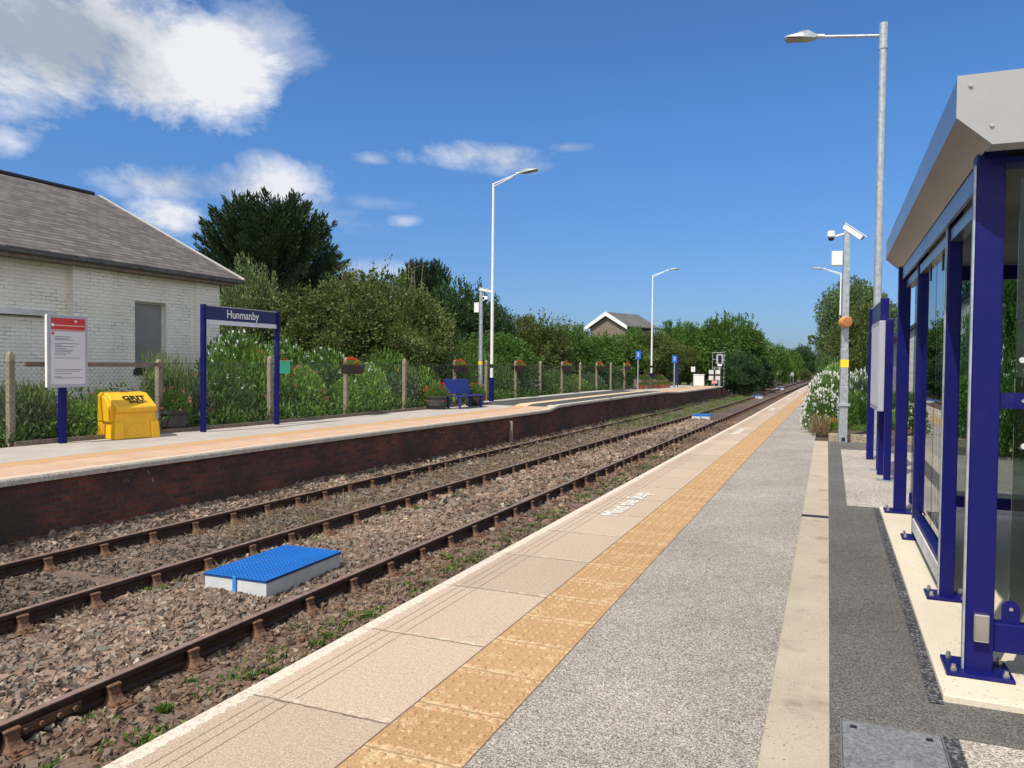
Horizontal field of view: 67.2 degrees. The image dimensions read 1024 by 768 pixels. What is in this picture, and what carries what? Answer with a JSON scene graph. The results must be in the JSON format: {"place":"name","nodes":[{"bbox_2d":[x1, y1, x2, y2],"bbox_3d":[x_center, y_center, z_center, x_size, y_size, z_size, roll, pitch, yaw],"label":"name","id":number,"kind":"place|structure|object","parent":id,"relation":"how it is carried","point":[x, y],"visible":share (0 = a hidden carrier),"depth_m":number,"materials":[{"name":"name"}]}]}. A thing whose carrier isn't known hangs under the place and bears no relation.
{"place":"outdoors","nodes":[
{"label":"outdoors","id":0,"kind":"place"},
{"bbox_2d":[0,404,550,479],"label":"platform paving","id":1,"kind":"structure","parent":0,"point":[23,461],"depth_m":13.43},
{"bbox_2d":[45,314,87,443],"bbox_3d":[-7.431,-0.079,12.854,0.108,2.130,0.742,1,2,22],"label":"notice board","id":2,"kind":"object","parent":1,"relation":"on","point":[66,351],"visible":1,"depth_m":12.79,"materials":[{"name":"white paint"}]},
{"bbox_2d":[97,391,159,439],"bbox_3d":[-6.910,0.552,13.899,0.673,0.824,0.829,2,2,36],"label":"grit bin","id":3,"kind":"object","parent":1,"relation":"on","point":[122,415],"visible":1,"depth_m":13.69,"materials":[{"name":"yellow plastic"}]},
{"bbox_2d":[154,386,191,428],"bbox_3d":[-6.697,0.489,15.189,0.754,0.909,0.763,0,2,-23],"label":"barrel planter","id":4,"kind":"object","parent":1,"relation":"on","point":[178,417],"visible":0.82,"depth_m":15.04,"materials":[{"name":"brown wood"}]},
{"bbox_2d":[200,304,279,431],"bbox_3d":[-5.620,-0.330,16.076,0.100,2.500,2.220,1,2,23],"label":"station sign","id":5,"kind":"object","parent":1,"relation":"on","point":[219,315],"visible":1,"depth_m":15.86,"materials":[{"name":"metal"}]},
{"bbox_2d":[423,382,450,409],"bbox_3d":[-2.276,0.352,23.426,0.867,0.822,0.863,1,2,4],"label":"barrel planter","id":6,"kind":"object","parent":1,"relation":"on","point":[438,401],"visible":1,"depth_m":23.20,"materials":[{"name":"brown wood"}]},
{"bbox_2d":[442,379,482,408],"bbox_3d":[-1.530,0.300,24.224,0.655,0.900,1.395,1,2,28],"label":"bench","id":7,"kind":"object","parent":1,"relation":"on","point":[456,386],"visible":0.85,"depth_m":24.23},
{"bbox_2d":[0,388,721,545],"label":"platform base","id":8,"kind":"object","parent":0,"point":[35,509],"visible":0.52,"depth_m":12.63,"materials":[{"name":"brick"}]},
{"bbox_2d":[0,386,722,486],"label":"platform coping","id":9,"kind":"object","parent":8,"relation":"on","point":[62,475],"visible":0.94,"depth_m":12.50,"materials":[{"name":"concrete"}]},
{"bbox_2d":[474,284,494,392],"bbox_3d":[-0.977,-1.400,26.893,0.734,4.170,0.208,1,2,13],"label":"camera pole","id":10,"kind":"object","parent":8,"relation":"on","point":[478,307],"visible":0.86,"depth_m":26.87,"materials":[{"name":"metal"}]},
{"bbox_2d":[489,168,537,400],"bbox_3d":[0.034,-3.265,26.165,1.693,7.958,0.300,1,2,22],"label":"street lamp","id":11,"kind":"object","parent":8,"relation":"on","point":[491,378],"visible":0.88,"depth_m":26.41,"materials":[{"name":"metal"}]},
{"bbox_2d":[0,375,815,762],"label":"track bed","id":12,"kind":"object","parent":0,"point":[78,541],"visible":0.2,"depth_m":11.71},
{"bbox_2d":[15,749,102,767],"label":"sleeper","id":13,"kind":"object","parent":12,"relation":"on","point":[66,763],"depth_m":4.54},
{"bbox_2d":[38,569,177,589],"bbox_3d":[-4.503,2.166,8.362,2.600,0.130,0.250,1,2,23],"label":"sleeper","id":14,"kind":"object","parent":12,"relation":"on","point":[83,576],"visible":0.04,"depth_m":8.41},
{"bbox_2d":[0,488,413,620],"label":"ballast stones","id":15,"kind":"object","parent":12,"relation":"on","point":[46,584],"visible":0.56,"depth_m":9.35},
{"bbox_2d":[0,464,414,579],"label":"ballast stones","id":16,"kind":"object","parent":12,"relation":"on","point":[53,541],"visible":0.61,"depth_m":10.74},
{"bbox_2d":[0,510,505,742],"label":"ballast stones","id":17,"kind":"object","parent":12,"relation":"on","point":[124,640],"visible":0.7,"depth_m":6.86,"materials":[{"name":"gravel"}]},
{"bbox_2d":[0,543,505,767],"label":"ballast stones","id":18,"kind":"object","parent":12,"relation":"on","point":[85,743],"visible":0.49,"depth_m":5.63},
{"bbox_2d":[204,545,340,596],"bbox_3d":[-2.562,2.020,8.380,0.787,0.200,1.327,1,2,21],"label":"track box","id":19,"kind":"object","parent":12,"relation":"on","point":[274,571],"visible":0.91,"depth_m":8.12,"materials":[{"name":"plastic"}]},
{"bbox_2d":[15,413,656,701],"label":"dry grass","id":20,"kind":"structure","parent":12,"relation":"on","point":[315,519],"depth_m":12.31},
{"bbox_2d":[20,431,684,767],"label":"weeds","id":21,"kind":"object","parent":12,"relation":"on","point":[160,708],"visible":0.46,"depth_m":6.55,"materials":[{"name":"green plant"}]},
{"bbox_2d":[0,379,798,579],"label":"rail","id":22,"kind":"object","parent":12,"relation":"on","point":[49,561],"visible":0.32,"depth_m":10.82,"materials":[{"name":"metal"}]},
{"bbox_2d":[0,380,804,636],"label":"rail","id":23,"kind":"object","parent":12,"relation":"on","point":[17,621],"visible":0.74,"depth_m":9.26,"materials":[{"name":"metal"}]},
{"bbox_2d":[0,381,814,761],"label":"rail","id":24,"kind":"object","parent":12,"relation":"on","point":[110,691],"visible":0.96,"depth_m":6.51,"materials":[{"name":"metal"}]},
{"bbox_2d":[360,416,674,492],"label":"ballast stones","id":25,"kind":"object","parent":12,"relation":"on","point":[581,437],"visible":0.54,"depth_m":18.67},
{"bbox_2d":[396,413,644,472],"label":"ballast stones","id":26,"kind":"object","parent":12,"relation":"on","point":[442,458],"visible":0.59,"depth_m":19.77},
{"bbox_2d":[394,418,724,520],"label":"ballast stones","id":27,"kind":"object","parent":12,"relation":"on","point":[547,472],"visible":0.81,"depth_m":15.64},
{"bbox_2d":[461,419,740,549],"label":"ballast stones","id":28,"kind":"object","parent":12,"relation":"on","point":[686,444],"visible":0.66,"depth_m":13.61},
{"bbox_2d":[603,394,754,427],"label":"track grass","id":29,"kind":"structure","parent":12,"relation":"on","point":[735,398],"depth_m":37.81,"materials":[{"name":"green plant"}]},
{"bbox_2d":[102,383,813,767],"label":"platform paving","id":30,"kind":"structure","parent":0,"point":[334,703],"depth_m":3.70,"materials":[{"name":"concrete"}]},
{"bbox_2d":[334,389,812,767],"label":"tactile paving","id":31,"kind":"structure","parent":30,"relation":"on","point":[407,750],"depth_m":3.68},
{"bbox_2d":[341,420,782,767],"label":"tactile blister","id":32,"kind":"object","parent":31,"relation":"on","point":[427,733],"visible":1,"depth_m":4.10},
{"bbox_2d":[0,0,1023,352],"label":"sky","id":33,"kind":"structure","parent":0,"point":[690,136],"materials":[{"name":"blue"}]},
{"bbox_2d":[464,395,815,767],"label":"platform tarmac","id":34,"kind":"structure","parent":0,"point":[669,660],"depth_m":3.74,"materials":[{"name":"asphalt"}]},
{"bbox_2d":[626,385,719,391],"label":"platform paving","id":35,"kind":"structure","parent":0,"point":[679,388],"depth_m":46.71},
{"bbox_2d":[483,390,668,406],"bbox_3d":[3.623,0.513,33.431,3.278,0.100,18.601,1,2,24],"label":"platform hump","id":36,"kind":"object","parent":35,"relation":"on","point":[554,399],"visible":0.98,"depth_m":29.50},
{"bbox_2d":[671,373,816,438],"bbox_3d":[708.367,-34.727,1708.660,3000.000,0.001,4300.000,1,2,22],"label":"ground","id":37,"kind":"structure","parent":0,"point":[684,383],"depth_m":112.17,"materials":[{"name":"green plant"}]},
{"bbox_2d":[584,311,658,373],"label":"house","id":38,"kind":"structure","parent":37,"relation":"on","point":[612,323],"depth_m":72.13,"materials":[{"name":"white paint"}]},
{"bbox_2d":[653,319,712,382],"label":"tree","id":39,"kind":"object","parent":37,"relation":"on","point":[680,334],"visible":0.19,"depth_m":68.86,"materials":[{"name":"green plant"}]},
{"bbox_2d":[668,346,709,383],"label":"bush","id":40,"kind":"object","parent":37,"relation":"on","point":[688,363],"visible":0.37,"depth_m":65.95,"materials":[{"name":"green plant"}]},
{"bbox_2d":[689,310,774,384],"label":"tree","id":41,"kind":"object","parent":37,"relation":"on","point":[745,338],"visible":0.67,"depth_m":66.55,"materials":[{"name":"green plant"}]},
{"bbox_2d":[710,348,765,394],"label":"hedge bush","id":42,"kind":"object","parent":37,"relation":"on","point":[739,371],"visible":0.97,"depth_m":61.26,"materials":[{"name":"green plant"}]},
{"bbox_2d":[768,342,797,384],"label":"tree","id":43,"kind":"object","parent":37,"relation":"on","point":[785,363],"visible":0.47,"depth_m":96.71,"materials":[{"name":"green plant"}]},
{"bbox_2d":[793,345,817,376],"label":"tree","id":44,"kind":"object","parent":37,"relation":"on","point":[808,357],"visible":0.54,"depth_m":173.18,"materials":[{"name":"green plant"}]},
{"bbox_2d":[815,419,828,440],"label":"garden soil","id":45,"kind":"structure","parent":0,"point":[824,437],"depth_m":15.56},
{"bbox_2d":[807,275,897,362],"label":"tree","id":46,"kind":"object","parent":45,"relation":"on","point":[830,305],"visible":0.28,"depth_m":60.94,"materials":[{"name":"green plant"}]},
{"bbox_2d":[820,299,896,379],"bbox_3d":[18.091,-1.386,39.996,4.095,6.090,4.243,1,2,2],"label":"tree","id":47,"kind":"object","parent":45,"relation":"on","point":[858,340],"visible":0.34,"depth_m":39.44,"materials":[{"name":"green plant"}]},
{"bbox_2d":[828,433,965,446],"bbox_3d":[7.670,1.052,13.907,3.630,0.170,0.080,1,2,22],"label":"bed edging","id":48,"kind":"object","parent":45,"relation":"on","point":[858,438],"visible":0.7,"depth_m":14.36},
{"bbox_2d":[829,425,965,438],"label":"bed soil","id":49,"kind":"structure","parent":45,"relation":"on","point":[910,432],"depth_m":15.43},
{"bbox_2d":[801,387,838,433],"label":"flowering plant","id":50,"kind":"object","parent":49,"relation":"on","point":[829,408],"visible":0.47,"depth_m":16.34,"materials":[{"name":"white plant"}]},
{"bbox_2d":[800,370,839,422],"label":"flowering plant","id":51,"kind":"object","parent":49,"relation":"on","point":[834,381],"visible":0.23,"depth_m":18.56,"materials":[{"name":"white plant"}]},
{"bbox_2d":[836,389,866,429],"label":"flowering plant","id":52,"kind":"object","parent":49,"relation":"on","point":[858,411],"visible":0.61,"depth_m":16.18,"materials":[{"name":"green plant"}]},
{"bbox_2d":[836,367,867,423],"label":"flowering plant","id":53,"kind":"object","parent":49,"relation":"on","point":[861,381],"visible":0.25,"depth_m":17.08,"materials":[{"name":"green plant"}]},
{"bbox_2d":[909,374,967,436],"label":"bush","id":54,"kind":"object","parent":49,"relation":"on","point":[963,386],"visible":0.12,"depth_m":14.70,"materials":[{"name":"green plant"}]},
{"bbox_2d":[958,345,1023,438],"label":"flowering plant","id":55,"kind":"object","parent":49,"relation":"on","point":[1003,370],"visible":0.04,"depth_m":13.93,"materials":[{"name":"green plant"}]},
{"bbox_2d":[893,285,1023,394],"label":"outbuilding","id":56,"kind":"structure","parent":45,"relation":"on","point":[965,303],"depth_m":21.82,"materials":[{"name":"white paint"}]},
{"bbox_2d":[960,304,969,383],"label":"flowering plant","id":57,"kind":"object","parent":45,"relation":"on","point":[963,367],"visible":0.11,"depth_m":20.01,"materials":[{"name":"green plant"}]},
{"bbox_2d":[960,280,1023,387],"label":"bush","id":58,"kind":"object","parent":45,"relation":"on","point":[1013,323],"visible":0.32,"depth_m":14.71,"materials":[{"name":"green plant"}]},
{"bbox_2d":[828,441,1023,767],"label":"asphalt path","id":59,"kind":"structure","parent":0,"point":[874,672],"depth_m":3.85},
{"bbox_2d":[784,22,887,449],"bbox_3d":[5.495,-2.499,13.297,1.636,7.215,0.300,1,2,22],"label":"street lamp","id":60,"kind":"object","parent":59,"relation":"on","point":[804,36],"visible":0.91,"depth_m":12.95,"materials":[{"name":"metal"}]},
{"bbox_2d":[827,222,868,442],"bbox_3d":[6.158,-0.943,14.212,0.708,4.070,0.378,1,2,14],"label":"camera pole","id":61,"kind":"object","parent":59,"relation":"on","point":[839,258],"visible":1,"depth_m":14.25,"materials":[{"name":"metal"}]},
{"bbox_2d":[832,714,947,767],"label":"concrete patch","id":62,"kind":"object","parent":59,"relation":"on","point":[836,754],"visible":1,"depth_m":2.97,"materials":[{"name":"concrete"}]},
{"bbox_2d":[840,718,951,767],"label":"access cover","id":63,"kind":"object","parent":62,"relation":"on","point":[868,745],"visible":1,"depth_m":2.82,"materials":[{"name":"metal"}]},
{"bbox_2d":[873,509,943,703],"bbox_3d":[2.686,1.282,5.422,0.055,0.001,4.780,1,2,22],"label":"tar seam","id":64,"kind":"object","parent":59,"relation":"on","point":[930,682],"visible":1,"depth_m":4.20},
{"bbox_2d":[841,449,1023,516],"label":"gritted patch","id":65,"kind":"object","parent":59,"relation":"on","point":[864,487],"visible":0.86,"depth_m":9.52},
{"bbox_2d":[866,298,889,474],"bbox_3d":[5.137,0.019,10.864,0.100,2.300,1.871,1,2,21],"label":"station sign","id":66,"kind":"object","parent":65,"relation":"on","point":[878,311],"visible":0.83,"depth_m":11.04,"materials":[{"name":"metal"}]},
{"bbox_2d":[869,319,893,481],"bbox_3d":[4.807,0.189,9.975,0.239,2.000,1.220,1,2,20],"label":"poster case","id":67,"kind":"object","parent":65,"relation":"on","point":[879,371],"visible":0.91,"depth_m":9.49,"materials":[{"name":"blue paint"}]},
{"bbox_2d":[879,507,1023,713],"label":"shelter slab","id":68,"kind":"structure","parent":59,"relation":"on","point":[939,624],"depth_m":4.51,"materials":[{"name":"concrete"}]},
{"bbox_2d":[883,68,1023,684],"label":"platform shelter","id":69,"kind":"object","parent":68,"relation":"on","point":[959,220],"visible":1,"depth_m":3.85,"materials":[{"name":"blue paint"}]},
{"bbox_2d":[943,736,968,767],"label":"tar seam","id":70,"kind":"object","parent":59,"relation":"on","point":[956,755],"visible":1,"depth_m":2.80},
{"bbox_2d":[959,739,1023,767],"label":"gritted patch","id":71,"kind":"object","parent":59,"relation":"on","point":[979,755],"visible":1,"depth_m":2.78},
{"bbox_2d":[999,368,1023,459],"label":"flowering plant","id":72,"kind":"object","parent":59,"relation":"on","point":[1014,417],"visible":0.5,"depth_m":11.90,"materials":[{"name":"green plant"}]},
{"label":"garden ground","id":73,"kind":"structure","parent":0,"visible":0},
{"bbox_2d":[0,380,50,447],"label":"garden shrub","id":74,"kind":"object","parent":73,"relation":"on","point":[19,406],"visible":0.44,"depth_m":12.91,"materials":[{"name":"green plant"}]},
{"bbox_2d":[1,379,74,438],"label":"garden shrub","id":75,"kind":"object","parent":73,"relation":"on","point":[46,406],"visible":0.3,"depth_m":13.26,"materials":[{"name":"green plant"}]},
{"bbox_2d":[51,397,97,437],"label":"garden shrub","id":76,"kind":"object","parent":73,"relation":"on","point":[80,410],"visible":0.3,"depth_m":13.83,"materials":[{"name":"green plant"}]},
{"bbox_2d":[0,170,245,403],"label":"brick building","id":77,"kind":"structure","parent":73,"relation":"on","point":[127,284],"depth_m":18.09,"materials":[{"name":"white brick"}]},
{"bbox_2d":[133,301,165,374],"bbox_3d":[-8.822,-1.110,18.787,0.235,1.750,1.070,1,2,22],"label":"window","id":78,"kind":"structure","parent":77,"relation":"in","point":[148,316],"depth_m":18.83,"materials":[{"name":"glass"}]},
{"bbox_2d":[139,349,196,424],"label":"garden shrub","id":79,"kind":"object","parent":73,"relation":"on","point":[167,376],"visible":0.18,"depth_m":15.75,"materials":[{"name":"green plant"}]},
{"bbox_2d":[172,368,218,426],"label":"garden shrub","id":80,"kind":"object","parent":73,"relation":"on","point":[197,390],"visible":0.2,"depth_m":16.39,"materials":[{"name":"green plant"}]},
{"bbox_2d":[191,345,255,423],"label":"garden shrub","id":81,"kind":"object","parent":73,"relation":"on","point":[234,357],"visible":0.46,"depth_m":17.25,"materials":[{"name":"green plant"}]},
{"bbox_2d":[189,326,287,418],"bbox_3d":[-6.796,0.467,19.262,2.582,3.917,2.617,1,2,14],"label":"garden shrub","id":82,"kind":"object","parent":73,"relation":"on","point":[240,347],"visible":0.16,"depth_m":18.84,"materials":[{"name":"green plant"}]},
{"bbox_2d":[220,251,286,361],"bbox_3d":[-9.219,-1.439,26.883,2.900,6.332,3.034,-1,2,-41],"label":"bush","id":83,"kind":"object","parent":73,"relation":"on","point":[258,297],"visible":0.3,"depth_m":26.36,"materials":[{"name":"green plant"}]},
{"bbox_2d":[224,346,294,420],"bbox_3d":[-6.200,0.574,18.928,1.805,3.130,1.796,1,2,10],"label":"garden shrub","id":84,"kind":"object","parent":73,"relation":"on","point":[252,359],"visible":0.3,"depth_m":18.64,"materials":[{"name":"green plant"}]},
{"bbox_2d":[191,186,358,366],"bbox_3d":[-11.201,-4.123,35.900,8.299,9.670,8.268,1,2,22],"label":"cypress tree","id":85,"kind":"object","parent":73,"relation":"on","point":[283,241],"visible":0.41,"depth_m":34.09,"materials":[{"name":"green plant"}]},
{"bbox_2d":[251,336,322,408],"bbox_3d":[-6.094,0.483,20.327,2.367,3.571,2.399,-1,2,-44],"label":"garden shrub","id":86,"kind":"object","parent":73,"relation":"on","point":[290,347],"visible":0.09,"depth_m":20.20,"materials":[{"name":"green plant"}]},
{"bbox_2d":[0,377,609,447],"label":"ground cover","id":87,"kind":"object","parent":73,"relation":"on","point":[53,434],"visible":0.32,"depth_m":17.78,"materials":[{"name":"green plant"}]},
{"bbox_2d":[280,362,330,416],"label":"garden shrub","id":88,"kind":"object","parent":73,"relation":"on","point":[308,384],"visible":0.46,"depth_m":19.50,"materials":[{"name":"green plant"}]},
{"bbox_2d":[0,351,625,446],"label":"chain fence","id":89,"kind":"object","parent":73,"relation":"on","point":[10,375],"visible":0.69,"depth_m":16.73,"materials":[{"name":"concrete"}]},
{"bbox_2d":[14,388,635,446],"bbox_3d":[-0.295,0.636,28.599,0.334,0.125,36.012,1,2,25],"label":"edging board","id":90,"kind":"object","parent":73,"relation":"on","point":[69,439],"visible":0.3,"depth_m":16.24,"materials":[{"name":"grey wood"}]},
{"bbox_2d":[255,272,398,381],"bbox_3d":[-5.964,-1.105,26.872,5.696,5.510,5.497,-1,2,-40],"label":"hawthorn bush","id":91,"kind":"object","parent":73,"relation":"on","point":[324,317],"visible":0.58,"depth_m":25.67,"materials":[{"name":"green plant"}]},
{"bbox_2d":[298,344,365,409],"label":"garden shrub","id":92,"kind":"object","parent":73,"relation":"on","point":[331,359],"visible":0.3,"depth_m":21.55,"materials":[{"name":"green plant"}]},
{"bbox_2d":[328,377,365,413],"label":"garden shrub","id":93,"kind":"object","parent":73,"relation":"on","point":[351,387],"visible":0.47,"depth_m":20.96,"materials":[{"name":"green plant"}]},
{"bbox_2d":[349,359,393,411],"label":"garden shrub","id":94,"kind":"object","parent":73,"relation":"on","point":[374,380],"visible":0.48,"depth_m":21.93,"materials":[{"name":"green plant"}]},
{"bbox_2d":[328,253,458,331],"bbox_3d":[-5.137,-1.611,30.254,6.133,6.725,6.170,-1,2,-39],"label":"hawthorn bush","id":95,"kind":"object","parent":73,"relation":"on","point":[380,286],"visible":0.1,"depth_m":29.19,"materials":[{"name":"green plant"}]},
{"bbox_2d":[367,347,419,403],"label":"garden shrub","id":96,"kind":"object","parent":73,"relation":"on","point":[388,359],"visible":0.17,"depth_m":24.23,"materials":[{"name":"green plant"}]},
{"bbox_2d":[387,363,423,409],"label":"garden shrub","id":97,"kind":"object","parent":73,"relation":"on","point":[410,378],"visible":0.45,"depth_m":23.71,"materials":[{"name":"green plant"}]},
{"bbox_2d":[364,285,462,383],"bbox_3d":[-3.543,-0.897,26.395,3.684,4.996,3.818,1,2,5],"label":"hawthorn bush","id":98,"kind":"object","parent":73,"relation":"on","point":[418,335],"visible":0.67,"depth_m":25.69,"materials":[{"name":"green plant"}]},
{"bbox_2d":[396,257,451,303],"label":"cypress tree","id":99,"kind":"object","parent":73,"relation":"on","point":[430,279],"visible":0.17,"depth_m":41.07,"materials":[{"name":"green plant"}]},
{"bbox_2d":[429,274,504,359],"bbox_3d":[-2.416,-1.754,35.888,4.230,6.859,4.515,2,2,34],"label":"tree","id":100,"kind":"object","parent":73,"relation":"on","point":[467,322],"visible":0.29,"depth_m":35.17,"materials":[{"name":"green plant"}]},
{"bbox_2d":[463,349,504,394],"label":"garden shrub","id":101,"kind":"object","parent":73,"relation":"on","point":[472,361],"visible":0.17,"depth_m":30.59,"materials":[{"name":"green plant"}]},
{"bbox_2d":[447,329,544,382],"bbox_3d":[-0.841,-0.571,32.958,3.958,3.567,4.218,2,2,40],"label":"bush","id":102,"kind":"object","parent":73,"relation":"on","point":[507,351],"visible":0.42,"depth_m":32.31,"materials":[{"name":"green plant"}]},
{"bbox_2d":[478,295,519,341],"bbox_3d":[-1.160,-1.507,37.928,3.177,5.982,2.977,1,2,7],"label":"tree","id":103,"kind":"object","parent":73,"relation":"on","point":[506,322],"visible":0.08,"depth_m":37.70,"materials":[{"name":"green plant"}]},
{"bbox_2d":[483,364,521,398],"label":"garden shrub","id":104,"kind":"object","parent":73,"relation":"on","point":[503,380],"visible":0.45,"depth_m":30.34,"materials":[{"name":"green plant"}]},
{"bbox_2d":[509,307,577,379],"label":"hawthorn bush","id":105,"kind":"object","parent":73,"relation":"on","point":[541,338],"visible":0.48,"depth_m":38.14,"materials":[{"name":"green plant"}]},
{"bbox_2d":[553,322,603,377],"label":"bush","id":106,"kind":"object","parent":73,"relation":"on","point":[579,337],"visible":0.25,"depth_m":43.06,"materials":[{"name":"green plant"}]},
{"bbox_2d":[570,344,621,381],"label":"bush","id":107,"kind":"object","parent":73,"relation":"on","point":[603,360],"visible":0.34,"depth_m":43.09,"materials":[{"name":"green plant"}]},
{"bbox_2d":[588,330,650,386],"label":"bush","id":108,"kind":"object","parent":73,"relation":"on","point":[622,350],"visible":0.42,"depth_m":48.08,"materials":[{"name":"green plant"}]},
{"bbox_2d":[632,329,690,383],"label":"bush","id":109,"kind":"object","parent":73,"relation":"on","point":[663,353],"visible":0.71,"depth_m":58.25,"materials":[{"name":"green plant"}]},
{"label":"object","id":110,"kind":"structure","parent":0,"visible":0},
{"bbox_2d":[757,441,828,767],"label":"concrete strip","id":111,"kind":"object","parent":110,"relation":"on","point":[796,731],"visible":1,"depth_m":3.74,"materials":[{"name":"concrete"}]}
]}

